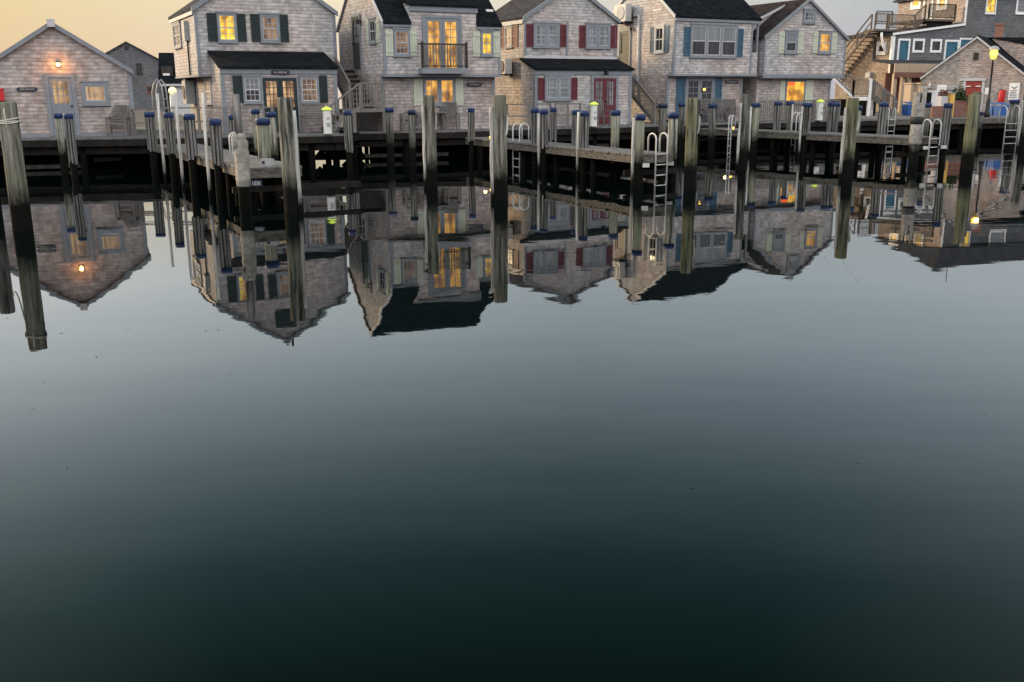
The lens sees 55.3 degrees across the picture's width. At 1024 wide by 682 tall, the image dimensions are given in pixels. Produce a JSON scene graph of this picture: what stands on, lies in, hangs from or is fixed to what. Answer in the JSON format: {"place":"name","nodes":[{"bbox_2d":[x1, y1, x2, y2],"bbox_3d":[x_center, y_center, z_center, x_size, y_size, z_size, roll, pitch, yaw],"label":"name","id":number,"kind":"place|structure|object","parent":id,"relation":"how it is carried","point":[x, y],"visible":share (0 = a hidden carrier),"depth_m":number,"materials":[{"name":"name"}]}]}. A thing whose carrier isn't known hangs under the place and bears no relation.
{"place":"outdoors","nodes":[
{"label":"outdoors","id":0,"kind":"place"},
{"bbox_2d":[135,109,183,126],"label":"ground","id":1,"kind":"structure","parent":0,"point":[139,116],"depth_m":60.11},
{"bbox_2d":[106,41,161,108],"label":"gable house","id":2,"kind":"structure","parent":1,"relation":"on","point":[141,64],"depth_m":92.75,"materials":[{"name":"grey"}]},
{"bbox_2d":[158,53,190,114],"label":"eaved house","id":3,"kind":"structure","parent":1,"relation":"on","point":[166,69],"depth_m":70.25,"materials":[{"name":"wood"}]},
{"bbox_2d":[0,0,897,91],"label":"sky","id":4,"kind":"structure","parent":0,"point":[105,25],"materials":[{"name":"beige"}]},
{"bbox_2d":[0,90,1023,681],"bbox_3d":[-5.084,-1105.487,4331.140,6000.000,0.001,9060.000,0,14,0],"label":"water","id":5,"kind":"structure","parent":0,"point":[392,422],"depth_m":7.84,"materials":[{"name":"teal liquid"}]},
{"bbox_2d":[0,102,32,230],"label":"mooring pile","id":6,"kind":"object","parent":5,"relation":"in","point":[16,183],"visible":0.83,"depth_m":18.75,"materials":[{"name":"wood"}]},
{"bbox_2d":[53,113,68,173],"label":"dock pile","id":7,"kind":"object","parent":5,"relation":"in","point":[58,117],"visible":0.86,"depth_m":32.28,"materials":[{"name":"grey wood"}]},
{"bbox_2d":[63,113,77,178],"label":"dock pile","id":8,"kind":"object","parent":5,"relation":"in","point":[70,140],"visible":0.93,"depth_m":30.24,"materials":[{"name":"grey wood"}]},
{"bbox_2d":[144,112,158,175],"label":"dock pile","id":9,"kind":"object","parent":5,"relation":"in","point":[151,134],"visible":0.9,"depth_m":31.27,"materials":[{"name":"grey wood"}]},
{"bbox_2d":[156,93,177,181],"bbox_3d":[-10.344,-5.406,29.424,0.287,3.981,0.617,7,16,28],"label":"dock pile","id":10,"kind":"object","parent":5,"relation":"in","point":[170,135],"visible":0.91,"depth_m":29.26,"materials":[{"name":"grey wood"}]},
{"bbox_2d":[174,93,198,188],"bbox_3d":[-8.977,-4.873,27.277,0.326,4.001,0.561,4,15,17],"label":"dock pile","id":11,"kind":"object","parent":5,"relation":"in","point":[190,138],"visible":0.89,"depth_m":27.10,"materials":[{"name":"grey wood"}]},
{"bbox_2d":[201,92,224,197],"bbox_3d":[-7.520,-4.251,24.816,0.439,4.000,0.289,0,14,0],"label":"dock pile","id":12,"kind":"object","parent":5,"relation":"in","point":[216,144],"visible":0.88,"depth_m":24.59,"materials":[{"name":"grey wood"}]},
{"bbox_2d":[231,94,250,208],"bbox_3d":[-6.162,-3.616,22.391,0.353,3.960,0.379,0,14,0],"label":"wrapped pile","id":13,"kind":"object","parent":5,"relation":"in","point":[241,157],"visible":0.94,"depth_m":22.13,"materials":[{"name":"fabric"}]},
{"bbox_2d":[251,109,259,155],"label":"dock pile","id":14,"kind":"object","parent":5,"relation":"in","point":[255,113],"visible":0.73,"depth_m":32.64,"materials":[{"name":"grey wood"}]},
{"bbox_2d":[158,144,360,203],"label":"finger pier","id":15,"kind":"structure","parent":5,"relation":"in","point":[258,172],"depth_m":24.50,"materials":[{"name":"grey wood"}]},
{"bbox_2d":[255,118,272,194],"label":"dock pile","id":16,"kind":"object","parent":5,"relation":"in","point":[263,136],"visible":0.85,"depth_m":25.19,"materials":[{"name":"grey wood"}]},
{"bbox_2d":[266,112,278,160],"bbox_3d":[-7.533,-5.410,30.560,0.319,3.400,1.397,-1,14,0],"label":"dock pile","id":17,"kind":"object","parent":5,"relation":"in","point":[272,116],"visible":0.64,"depth_m":30.75,"materials":[{"name":"grey wood"}]},
{"bbox_2d":[277,97,302,212],"bbox_3d":[-4.891,-3.403,21.679,0.379,3.893,0.386,-7,16,-24],"label":"mooring pile","id":18,"kind":"object","parent":5,"relation":"in","point":[290,165],"visible":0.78,"depth_m":21.39,"materials":[{"name":"wood"}]},
{"bbox_2d":[343,110,352,172],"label":"dock pile","id":19,"kind":"object","parent":5,"relation":"in","point":[348,136],"visible":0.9,"depth_m":31.84,"materials":[{"name":"grey wood"}]},
{"bbox_2d":[385,108,394,162],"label":"dock pile","id":20,"kind":"object","parent":5,"relation":"in","point":[390,134],"visible":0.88,"depth_m":36.53,"materials":[{"name":"grey wood"}]},
{"bbox_2d":[407,110,415,165],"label":"dock pile","id":21,"kind":"object","parent":5,"relation":"in","point":[412,138],"visible":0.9,"depth_m":34.77,"materials":[{"name":"wood"}]},
{"bbox_2d":[421,95,437,186],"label":"mooring pile","id":22,"kind":"object","parent":5,"relation":"in","point":[429,127],"visible":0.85,"depth_m":27.10,"materials":[{"name":"wood"}]},
{"bbox_2d":[468,108,474,163],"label":"dock pile","id":23,"kind":"object","parent":5,"relation":"in","point":[471,125],"visible":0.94,"depth_m":35.97,"materials":[{"name":"grey wood"}]},
{"bbox_2d":[489,95,507,200],"bbox_3d":[-0.278,-3.983,23.823,0.434,3.912,0.372,6,16,22],"label":"mooring pile","id":24,"kind":"object","parent":5,"relation":"in","point":[498,118],"visible":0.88,"depth_m":23.52,"materials":[{"name":"wood"}]},
{"bbox_2d":[0,113,1019,170],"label":"wharf","id":25,"kind":"structure","parent":5,"relation":"in","point":[94,151],"depth_m":37.94,"materials":[{"name":"grey wood"}]},
{"bbox_2d":[0,19,136,137],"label":"house","id":26,"kind":"structure","parent":25,"relation":"on","point":[88,86],"depth_m":33.50,"materials":[{"name":"grey wood"}]},
{"bbox_2d":[48,78,76,135],"bbox_3d":[-15.474,-8.061,33.622,0.694,1.929,0.101,-6,15,-21],"label":"door","id":27,"kind":"structure","parent":26,"relation":"in","point":[60,89],"depth_m":33.58,"materials":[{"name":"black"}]},
{"bbox_2d":[79,81,110,105],"bbox_3d":[-14.465,-8.598,33.921,0.934,0.849,0.085,-6,15,-21],"label":"window","id":28,"kind":"structure","parent":26,"relation":"in","point":[94,93],"depth_m":33.92,"materials":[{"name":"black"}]},
{"bbox_2d":[104,105,130,136],"bbox_3d":[-13.780,-7.694,34.137,0.700,1.073,0.690,-3,15,-10],"label":"garden chair","id":29,"kind":"object","parent":25,"relation":"on","point":[124,117],"visible":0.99,"depth_m":34.32,"materials":[{"name":"grey wood"}]},
{"bbox_2d":[162,107,273,134],"bbox_3d":[-10.489,-7.893,35.038,3.852,0.973,0.130,-3,15,-9],"label":"railing","id":30,"kind":"object","parent":25,"relation":"on","point":[199,121],"visible":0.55,"depth_m":34.89,"materials":[{"name":"grey wood"}]},
{"bbox_2d":[168,0,339,133],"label":"gable cottage","id":31,"kind":"structure","parent":25,"relation":"on","point":[243,48],"depth_m":36.67,"materials":[{"name":"grey wood"}]},
{"bbox_2d":[171,21,182,49],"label":"window","id":32,"kind":"structure","parent":31,"relation":"in","point":[176,26],"depth_m":39.41,"materials":[{"name":"white glass"}]},
{"bbox_2d":[182,78,195,103],"bbox_3d":[-13.308,-10.272,40.147,0.390,1.018,0.800,-7,16,-26],"label":"air conditioner","id":33,"kind":"object","parent":31,"relation":"attached to","point":[188,91],"visible":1,"depth_m":39.84,"materials":[{"name":"grey metal"}]},
{"bbox_2d":[215,11,238,43],"bbox_3d":[-10.612,-11.682,36.411,0.779,1.136,0.085,-7,16,-26],"label":"window","id":34,"kind":"structure","parent":31,"relation":"in","point":[226,20],"depth_m":36.42,"materials":[{"name":"yellow"}]},
{"bbox_2d":[241,75,263,103],"bbox_3d":[-9.464,-9.168,35.626,0.741,1.042,0.085,-7,16,-26],"label":"window","id":35,"kind":"structure","parent":31,"relation":"in","point":[252,93],"depth_m":35.64,"materials":[{"name":"white glass"}]},
{"bbox_2d":[258,13,281,43],"bbox_3d":[-9.187,-11.877,37.114,0.807,1.098,0.085,-7,16,-26],"label":"window","id":36,"kind":"structure","parent":31,"relation":"in","point":[269,22],"depth_m":37.12,"materials":[{"name":"white"}]},
{"bbox_2d":[262,78,279,131],"bbox_3d":[-8.849,-8.713,36.090,0.620,1.928,0.036,-7,16,-26],"label":"door","id":37,"kind":"structure","parent":31,"relation":"in","point":[271,86],"depth_m":36.00,"materials":[{"name":"green paint"}]},
{"bbox_2d":[279,78,298,130],"bbox_3d":[-8.286,-8.786,36.368,0.620,1.928,0.036,-7,16,-26],"label":"door","id":38,"kind":"structure","parent":31,"relation":"in","point":[288,86],"depth_m":36.25,"materials":[{"name":"green paint"}]},
{"bbox_2d":[298,75,319,103],"bbox_3d":[-7.577,-9.408,36.560,0.792,1.067,0.085,-7,16,-26],"label":"window","id":39,"kind":"structure","parent":31,"relation":"in","point":[308,84],"depth_m":36.57,"materials":[{"name":"white"}]},
{"bbox_2d":[300,103,324,133],"bbox_3d":[-7.286,-8.231,36.120,0.930,1.073,0.690,-7,16,-23],"label":"garden bench","id":40,"kind":"object","parent":25,"relation":"on","point":[305,115],"visible":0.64,"depth_m":36.23,"materials":[{"name":"grey wood"}]},
{"bbox_2d":[321,107,332,133],"bbox_3d":[-6.642,-7.928,35.123,0.380,0.968,0.380,-7,16,-24],"label":"power pedestal","id":41,"kind":"object","parent":25,"relation":"on","point":[327,125],"visible":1,"depth_m":35.01,"materials":[{"name":"white plastic"}]},
{"bbox_2d":[321,56,385,132],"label":"staircase","id":42,"kind":"structure","parent":25,"relation":"on","point":[344,83],"depth_m":36.65,"materials":[{"name":"grey wood"}]},
{"bbox_2d":[336,0,501,130],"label":"dormer cottage","id":43,"kind":"structure","parent":25,"relation":"on","point":[409,54],"depth_m":37.92,"materials":[{"name":"grey wood"}]},
{"bbox_2d":[352,17,359,68],"bbox_3d":[-6.258,-11.941,39.174,0.101,1.972,0.840,-7,16,-26],"label":"door","id":44,"kind":"structure","parent":43,"relation":"in","point":[355,27],"depth_m":39.25,"materials":[{"name":"grey paint"}]},
{"bbox_2d":[367,17,376,44],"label":"window","id":45,"kind":"structure","parent":43,"relation":"in","point":[371,21],"depth_m":37.46,"materials":[{"name":"white glass"}]},
{"bbox_2d":[392,28,411,56],"bbox_3d":[-4.146,-11.254,36.841,0.719,1.050,0.085,-7,16,-26],"label":"window","id":46,"kind":"structure","parent":43,"relation":"in","point":[401,36],"depth_m":36.85,"materials":[{"name":"white"}]},
{"bbox_2d":[425,18,442,67],"bbox_3d":[-2.993,-11.354,37.441,0.696,1.924,0.036,-7,16,-26],"label":"door","id":47,"kind":"structure","parent":43,"relation":"in","point":[433,26],"depth_m":37.39,"materials":[{"name":"yellow"}]},
{"bbox_2d":[423,77,455,105],"bbox_3d":[-2.837,-9.803,38.340,1.428,1.145,0.085,-7,16,-26],"label":"window","id":48,"kind":"structure","parent":43,"relation":"in","point":[443,89],"depth_m":38.37,"materials":[{"name":"yellow"}]},
{"bbox_2d":[442,19,459,67],"bbox_3d":[-2.356,-11.439,37.761,0.696,1.924,0.036,-7,16,-26],"label":"door","id":49,"kind":"structure","parent":43,"relation":"in","point":[450,27],"depth_m":37.70,"materials":[{"name":"yellow"}]},
{"bbox_2d":[479,29,494,56],"bbox_3d":[-0.979,-11.698,38.397,0.611,1.029,0.085,-7,16,-26],"label":"window","id":50,"kind":"structure","parent":43,"relation":"in","point":[486,36],"depth_m":38.41,"materials":[{"name":"yellow"}]},
{"bbox_2d":[440,102,460,129],"bbox_3d":[-2.436,-8.837,38.399,0.700,1.073,0.690,-4,15,-15],"label":"garden chair","id":51,"kind":"object","parent":25,"relation":"on","point":[451,104],"visible":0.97,"depth_m":38.57,"materials":[{"name":"grey wood"}]},
{"bbox_2d":[506,103,551,126],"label":"railing","id":52,"kind":"object","parent":25,"relation":"on","point":[529,104],"visible":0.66,"depth_m":40.61,"materials":[{"name":"grey wood"}]},
{"bbox_2d":[495,0,634,126],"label":"gable cottage","id":53,"kind":"structure","parent":25,"relation":"on","point":[560,51],"depth_m":42.49,"materials":[{"name":"grey wood"}]},
{"bbox_2d":[533,22,560,48],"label":"window","id":54,"kind":"structure","parent":53,"relation":"in","point":[545,34],"depth_m":42.13,"materials":[{"name":"white glass"}]},
{"bbox_2d":[544,74,571,100],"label":"window","id":55,"kind":"structure","parent":53,"relation":"in","point":[557,87],"depth_m":41.53,"materials":[{"name":"white glass"}]},
{"bbox_2d":[585,23,611,48],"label":"window","id":56,"kind":"structure","parent":53,"relation":"in","point":[598,35],"depth_m":43.32,"materials":[{"name":"white glass"}]},
{"bbox_2d":[594,78,604,123],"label":"door","id":57,"kind":"structure","parent":53,"relation":"in","point":[599,83],"depth_m":42.54,"materials":[{"name":"red paint"}]},
{"bbox_2d":[604,78,615,123],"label":"door","id":58,"kind":"structure","parent":53,"relation":"in","point":[610,83],"depth_m":42.86,"materials":[{"name":"red paint"}]},
{"bbox_2d":[617,56,667,123],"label":"staircase","id":59,"kind":"structure","parent":25,"relation":"on","point":[636,87],"depth_m":45.10,"materials":[{"name":"grey wood"}]},
{"bbox_2d":[612,0,761,122],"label":"eaved cottage","id":60,"kind":"structure","parent":25,"relation":"on","point":[690,48],"depth_m":45.62,"materials":[{"name":"grey wood"}]},
{"bbox_2d":[614,4,632,23],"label":"air conditioner","id":61,"kind":"object","parent":60,"relation":"attached to","point":[623,14],"visible":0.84,"depth_m":46.53,"materials":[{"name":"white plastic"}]},
{"bbox_2d":[619,31,628,64],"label":"door","id":62,"kind":"structure","parent":60,"relation":"in","point":[624,36],"depth_m":47.51,"materials":[{"name":"beige paint"}]},
{"bbox_2d":[631,14,640,80],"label":"downspout","id":63,"kind":"object","parent":60,"relation":"attached to","point":[638,45],"depth_m":46.47,"materials":[{"name":"white metal"}]},
{"bbox_2d":[653,24,664,53],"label":"window","id":64,"kind":"structure","parent":60,"relation":"in","point":[659,29],"depth_m":45.12,"materials":[{"name":"white glass"}]},
{"bbox_2d":[686,79,699,116],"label":"door","id":65,"kind":"structure","parent":60,"relation":"in","point":[693,85],"depth_m":45.77,"materials":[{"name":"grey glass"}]},
{"bbox_2d":[699,79,713,120],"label":"door","id":66,"kind":"structure","parent":60,"relation":"in","point":[708,83],"depth_m":46.19,"materials":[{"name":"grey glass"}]},
{"bbox_2d":[689,23,738,58],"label":"window","id":67,"kind":"structure","parent":60,"relation":"in","point":[707,40],"depth_m":45.25,"materials":[{"name":"white glass"}]},
{"bbox_2d":[742,0,849,120],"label":"gable cottage","id":68,"kind":"structure","parent":25,"relation":"on","point":[802,44],"depth_m":47.79,"materials":[{"name":"grey wood"}]},
{"bbox_2d":[783,30,799,53],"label":"window","id":69,"kind":"structure","parent":68,"relation":"in","point":[791,36],"depth_m":47.19,"materials":[{"name":"white glass"}]},
{"bbox_2d":[785,79,806,103],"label":"window","id":70,"kind":"structure","parent":68,"relation":"in","point":[796,92],"depth_m":48.46,"materials":[{"name":"yellow"}]},
{"bbox_2d":[802,8,816,23],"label":"window","id":71,"kind":"structure","parent":68,"relation":"in","point":[809,15],"depth_m":47.31,"materials":[{"name":"white glass"}]},
{"bbox_2d":[817,30,832,53],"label":"window","id":72,"kind":"structure","parent":68,"relation":"in","point":[825,37],"depth_m":48.09,"materials":[{"name":"yellow"}]},
{"bbox_2d":[758,100,840,120],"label":"railing","id":73,"kind":"object","parent":25,"relation":"on","point":[813,107],"visible":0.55,"depth_m":47.84,"materials":[{"name":"grey wood"}]},
{"bbox_2d":[903,83,915,103],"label":"cupboard","id":74,"kind":"object","parent":25,"relation":"on","point":[909,89],"visible":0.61,"depth_m":58.46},
{"bbox_2d":[921,119,941,166],"bbox_3d":[14.482,-6.673,33.870,0.548,2.009,0.388,-8,16,-27],"label":"dock ladder","id":75,"kind":"object","parent":25,"relation":"attached to","point":[931,133],"visible":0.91,"depth_m":33.70,"materials":[{"name":"metal"}]},
{"bbox_2d":[953,100,967,116],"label":"planter box","id":76,"kind":"object","parent":25,"relation":"on","point":[960,108],"visible":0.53,"depth_m":52.92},
{"bbox_2d":[920,23,1023,114],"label":"gable shed","id":77,"kind":"structure","parent":25,"relation":"on","point":[967,65],"depth_m":56.92,"materials":[{"name":"grey wood"}]},
{"bbox_2d":[983,46,999,116],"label":"street lamp","id":78,"kind":"object","parent":25,"relation":"on","point":[994,52],"visible":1,"depth_m":51.75,"materials":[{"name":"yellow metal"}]},
{"bbox_2d":[531,108,538,169],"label":"dock pile","id":79,"kind":"object","parent":5,"relation":"in","point":[534,111],"visible":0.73,"depth_m":32.70,"materials":[{"name":"grey wood"}]},
{"bbox_2d":[537,109,547,172],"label":"dock pile","id":80,"kind":"object","parent":5,"relation":"in","point":[542,128],"visible":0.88,"depth_m":31.80,"materials":[{"name":"grey wood"}]},
{"bbox_2d":[550,107,556,141],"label":"dock pile","id":81,"kind":"object","parent":5,"relation":"in","point":[553,124],"visible":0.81,"depth_m":35.28,"materials":[{"name":"grey wood"}]},
{"bbox_2d":[465,137,677,183],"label":"finger pier","id":82,"kind":"structure","parent":5,"relation":"in","point":[616,162],"depth_m":30.46,"materials":[{"name":"grey wood"}]},
{"bbox_2d":[647,132,668,185],"bbox_3d":[4.106,-4.901,27.633,0.488,1.959,0.368,-10,17,-34],"label":"dock ladder","id":83,"kind":"object","parent":82,"relation":"attached to","point":[656,154],"visible":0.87,"depth_m":27.46,"materials":[{"name":"metal"}]},
{"bbox_2d":[572,110,580,172],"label":"dock pile","id":84,"kind":"object","parent":5,"relation":"in","point":[574,123],"visible":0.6,"depth_m":31.50,"materials":[{"name":"grey wood"}]},
{"bbox_2d":[576,111,588,176],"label":"dock pile","id":85,"kind":"object","parent":5,"relation":"in","point":[582,138],"visible":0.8,"depth_m":30.03,"materials":[{"name":"grey wood"}]},
{"bbox_2d":[610,110,620,175],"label":"dock pile","id":86,"kind":"object","parent":5,"relation":"in","point":[615,120],"visible":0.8,"depth_m":30.52,"materials":[{"name":"grey wood"}]},
{"bbox_2d":[631,114,645,186],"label":"dock pile","id":87,"kind":"object","parent":5,"relation":"in","point":[636,167],"visible":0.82,"depth_m":27.04,"materials":[{"name":"grey wood"}]},
{"bbox_2d":[657,104,667,151],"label":"dock pile","id":88,"kind":"object","parent":5,"relation":"in","point":[662,118],"visible":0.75,"depth_m":40.91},
{"bbox_2d":[667,112,678,181],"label":"dock pile","id":89,"kind":"object","parent":5,"relation":"in","point":[672,117],"visible":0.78,"depth_m":28.24,"materials":[{"name":"grey wood"}]},
{"bbox_2d":[678,103,685,151],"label":"dock pile","id":90,"kind":"object","parent":5,"relation":"in","point":[681,106],"visible":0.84,"depth_m":42.44,"materials":[{"name":"grey wood"}]},
{"bbox_2d":[683,98,700,187],"bbox_3d":[4.924,-4.730,26.868,0.394,3.800,0.361,-1,15,0],"label":"mooring pile","id":91,"kind":"object","parent":5,"relation":"in","point":[693,119],"visible":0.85,"depth_m":26.56,"materials":[{"name":"wood"}]},
{"bbox_2d":[708,104,716,152],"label":"dock pile","id":92,"kind":"object","parent":5,"relation":"in","point":[712,128],"visible":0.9,"depth_m":41.45,"materials":[{"name":"grey wood"}]},
{"bbox_2d":[735,94,750,169],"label":"mooring pile","id":93,"kind":"object","parent":5,"relation":"in","point":[742,135],"visible":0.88,"depth_m":32.66,"materials":[{"name":"wood"}]},
{"bbox_2d":[748,103,760,155],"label":"dock pile","id":94,"kind":"object","parent":5,"relation":"in","point":[753,130],"visible":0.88,"depth_m":39.51,"materials":[{"name":"grey wood"}]},
{"bbox_2d":[773,102,781,153],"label":"dock pile","id":95,"kind":"object","parent":5,"relation":"in","point":[777,116],"visible":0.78,"depth_m":40.39,"materials":[{"name":"grey wood"}]},
{"bbox_2d":[798,103,812,157],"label":"dock pile","id":96,"kind":"object","parent":5,"relation":"in","point":[805,118],"visible":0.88,"depth_m":38.03,"materials":[{"name":"grey wood"}]},
{"bbox_2d":[699,128,937,164],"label":"finger pier","id":97,"kind":"structure","parent":5,"relation":"in","point":[773,136],"depth_m":37.33,"materials":[{"name":"grey wood"}]},
{"bbox_2d":[825,102,839,156],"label":"dock pile","id":98,"kind":"object","parent":5,"relation":"in","point":[833,116],"visible":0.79,"depth_m":38.70,"materials":[{"name":"grey wood"}]},
{"bbox_2d":[838,98,859,179],"bbox_3d":[9.948,-5.287,29.035,0.492,3.760,0.413,0,14,0],"label":"mooring pile","id":99,"kind":"object","parent":5,"relation":"in","point":[851,121],"visible":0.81,"depth_m":28.71,"materials":[{"name":"wood"}]},
{"bbox_2d":[875,102,888,159],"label":"dock pile","id":100,"kind":"object","parent":5,"relation":"in","point":[882,117],"visible":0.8,"depth_m":36.53,"materials":[{"name":"grey wood"}]},
{"bbox_2d":[908,88,926,165],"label":"wrapped pile","id":101,"kind":"object","parent":5,"relation":"in","point":[917,116],"visible":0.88,"depth_m":33.83,"materials":[{"name":"fabric"}]},
{"bbox_2d":[938,103,952,165],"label":"dock pile","id":102,"kind":"object","parent":5,"relation":"in","point":[946,119],"visible":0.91,"depth_m":33.67,"materials":[{"name":"grey wood"}]},
{"bbox_2d":[960,94,979,169],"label":"mooring pile","id":103,"kind":"object","parent":5,"relation":"in","point":[967,155],"visible":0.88,"depth_m":31.92,"materials":[{"name":"wood"}]},
{"bbox_2d":[1005,100,1019,146],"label":"dock pile","id":104,"kind":"object","parent":5,"relation":"in","point":[1010,138],"visible":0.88,"depth_m":44.84,"materials":[{"name":"grey wood"}]},
{"bbox_2d":[1016,96,1023,149],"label":"mooring pile","id":105,"kind":"object","parent":5,"relation":"in","point":[1020,143],"visible":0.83,"depth_m":42.68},
{"bbox_2d":[830,71,897,115],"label":"staircase","id":106,"kind":"structure","parent":0,"point":[869,101],"depth_m":55.72,"materials":[{"name":"white paint"}]},
{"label":"ground","id":107,"kind":"structure","parent":0,"visible":0},
{"bbox_2d":[835,0,1023,112],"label":"harbour building","id":108,"kind":"structure","parent":107,"relation":"on","point":[892,62],"depth_m":69.14,"materials":[{"name":"beige wood"}]},
{"bbox_2d":[831,3,956,80],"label":"roof deck","id":109,"kind":"structure","parent":108,"relation":"on","point":[915,23],"depth_m":68.72,"materials":[{"name":"brown wood"}]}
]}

